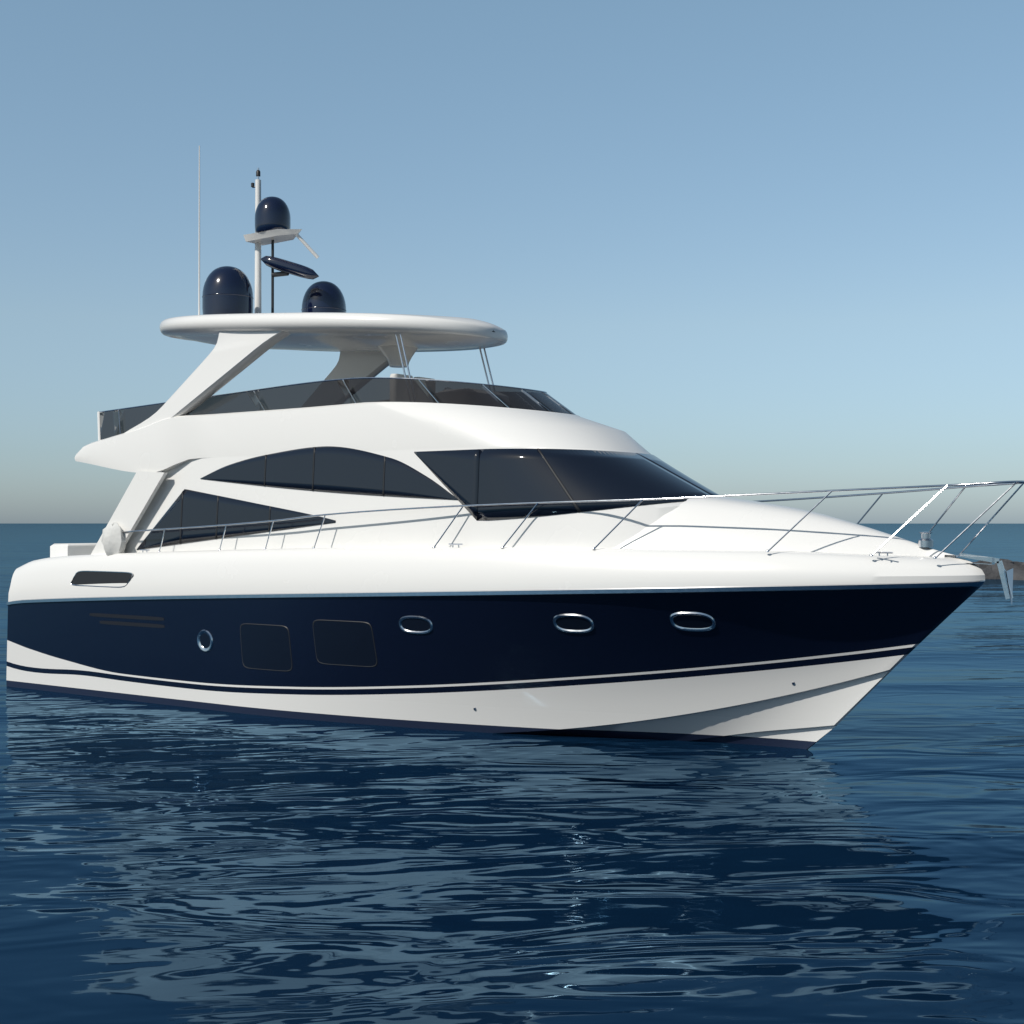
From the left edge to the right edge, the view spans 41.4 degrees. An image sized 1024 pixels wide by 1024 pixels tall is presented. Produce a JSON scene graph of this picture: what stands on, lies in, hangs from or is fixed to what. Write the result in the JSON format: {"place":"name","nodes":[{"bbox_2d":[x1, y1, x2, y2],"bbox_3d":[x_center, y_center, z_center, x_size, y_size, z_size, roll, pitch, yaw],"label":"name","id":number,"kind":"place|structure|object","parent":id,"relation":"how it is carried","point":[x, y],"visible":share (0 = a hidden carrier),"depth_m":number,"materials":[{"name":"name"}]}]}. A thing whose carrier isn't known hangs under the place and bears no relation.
{"place":"outdoors","nodes":[
{"label":"outdoors","id":0,"kind":"place"},
{"bbox_2d":[377,333,493,384],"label":"hardtop support poles","id":1,"kind":"object","parent":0,"point":[398,356],"visible":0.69,"depth_m":25.47,"materials":[{"name":"silver metal"}]},
{"bbox_2d":[0,523,1023,1023],"bbox_3d":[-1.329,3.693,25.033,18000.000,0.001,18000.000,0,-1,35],"label":"sea","id":2,"kind":"structure","parent":0,"point":[862,863],"depth_m":13.92,"materials":[{"name":"liquid"}]},
{"bbox_2d":[6,497,984,748],"bbox_3d":[-1.369,2.209,25.074,19.902,4.870,5.070,0,-1,35],"label":"hull","id":3,"kind":"object","parent":2,"relation":"in","point":[833,620],"visible":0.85,"depth_m":21.67,"materials":[{"name":"blue"}]},
{"bbox_2d":[50,522,125,556],"bbox_3d":[-7.794,0.872,29.315,3.125,1.313,4.306,0,-1,35],"label":"cockpit seating","id":4,"kind":"object","parent":3,"relation":"in","point":[113,541],"visible":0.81,"depth_m":27.04,"materials":[{"name":"grey"}]},
{"bbox_2d":[71,471,166,587],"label":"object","id":5,"kind":"object","parent":3,"relation":"on","point":[136,499],"visible":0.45,"depth_m":26.79,"materials":[{"name":"white plastic"}]},
{"bbox_2d":[240,621,375,670],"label":"hull windows","id":6,"kind":"structure","parent":3,"relation":"attached to","point":[336,642],"depth_m":23.57,"materials":[{"name":"black glass"}]},
{"bbox_2d":[124,446,682,552],"bbox_3d":[-1.962,0.052,25.510,13.550,2.190,3.994,0,-1,35],"label":"saloon","id":7,"kind":"object","parent":3,"relation":"on","point":[428,528],"visible":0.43,"depth_m":23.27,"materials":[{"name":"white plastic"}]},
{"bbox_2d":[136,489,335,549],"bbox_3d":[-5.289,0.147,25.479,5.310,1.196,0.082,0,-1,35],"label":"window","id":8,"kind":"structure","parent":7,"relation":"attached to","point":[188,508],"depth_m":25.74,"materials":[{"name":"black glass"}]},
{"bbox_2d":[200,446,457,499],"bbox_3d":[-3.430,-0.679,24.235,6.270,0.989,0.066,0,-1,35],"label":"window","id":9,"kind":"structure","parent":7,"relation":"attached to","point":[333,469],"depth_m":24.04,"materials":[{"name":"black glass"}]},
{"bbox_2d":[75,402,649,471],"bbox_3d":[-2.921,-1.337,26.200,12.100,1.140,4.120,0,-1,35],"label":"flybridge","id":10,"kind":"object","parent":7,"relation":"on","point":[166,444],"visible":0.85,"depth_m":23.89,"materials":[{"name":"white plastic"}]},
{"bbox_2d":[123,331,388,433],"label":"arch legs","id":11,"kind":"object","parent":10,"relation":"on","point":[231,355],"visible":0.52,"depth_m":26.02,"materials":[{"name":"white plastic"}]},
{"bbox_2d":[160,312,507,351],"bbox_3d":[-3.697,-3.554,26.766,8.240,0.995,4.000,0,-1,35],"label":"hardtop","id":12,"kind":"object","parent":11,"relation":"on","point":[338,332],"visible":0.9,"depth_m":24.73,"materials":[{"name":"white plastic"}]},
{"bbox_2d":[198,146,345,314],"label":"mast domes","id":13,"kind":"structure","parent":12,"relation":"on","point":[227,289],"depth_m":27.34,"materials":[{"name":"blue plastic"}]},
{"bbox_2d":[97,377,575,440],"bbox_3d":[-3.393,-1.841,26.537,10.536,1.071,3.950,0,-1,35],"label":"flybridge windscreen","id":14,"kind":"object","parent":10,"relation":"on","point":[114,422],"visible":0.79,"depth_m":24.12,"materials":[{"name":"black glass"}]},
{"bbox_2d":[390,374,434,379],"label":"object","id":15,"kind":"object","parent":10,"relation":"on","point":[397,375],"visible":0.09,"depth_m":24.41,"materials":[{"name":"white"}]},
{"bbox_2d":[414,449,479,519],"bbox_3d":[-1.117,-0.442,22.577,1.380,1.171,0.080,0,-1,35],"label":"side window","id":16,"kind":"structure","parent":7,"relation":"attached to","point":[455,473],"depth_m":22.42,"materials":[{"name":"black glass"}]},
{"bbox_2d":[477,448,718,520],"bbox_3d":[1.934,-0.439,22.760,3.416,1.174,3.898,0,-1,35],"label":"windscreen","id":17,"kind":"object","parent":7,"relation":"attached to","point":[522,475],"visible":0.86,"depth_m":21.68,"materials":[{"name":"black glass"}]},
{"bbox_2d":[89,612,795,710],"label":"portholes","id":18,"kind":"object","parent":3,"relation":"attached to","point":[684,621],"visible":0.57,"depth_m":22.37,"materials":[{"name":"silver metal"}]},
{"bbox_2d":[122,481,1023,558],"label":"rails","id":19,"kind":"object","parent":3,"relation":"on","point":[978,484],"visible":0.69,"depth_m":20.62,"materials":[{"name":"silver metal"}]},
{"bbox_2d":[140,532,1012,601],"bbox_3d":[0.528,0.839,23.744,16.028,1.041,4.448,0,-1,35],"label":"deck hardware","id":20,"kind":"object","parent":3,"relation":"on","point":[926,540],"visible":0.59,"depth_m":19.28,"materials":[{"name":"silver metal"}]},
{"bbox_2d":[972,559,1023,579],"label":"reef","id":21,"kind":"object","parent":2,"relation":"in","point":[990,571],"visible":0.44,"depth_m":84.17},
{"bbox_2d":[0,0,1023,523],"label":"sky","id":22,"kind":"structure","parent":0,"point":[767,246],"materials":[{"name":"blue"}]}
]}

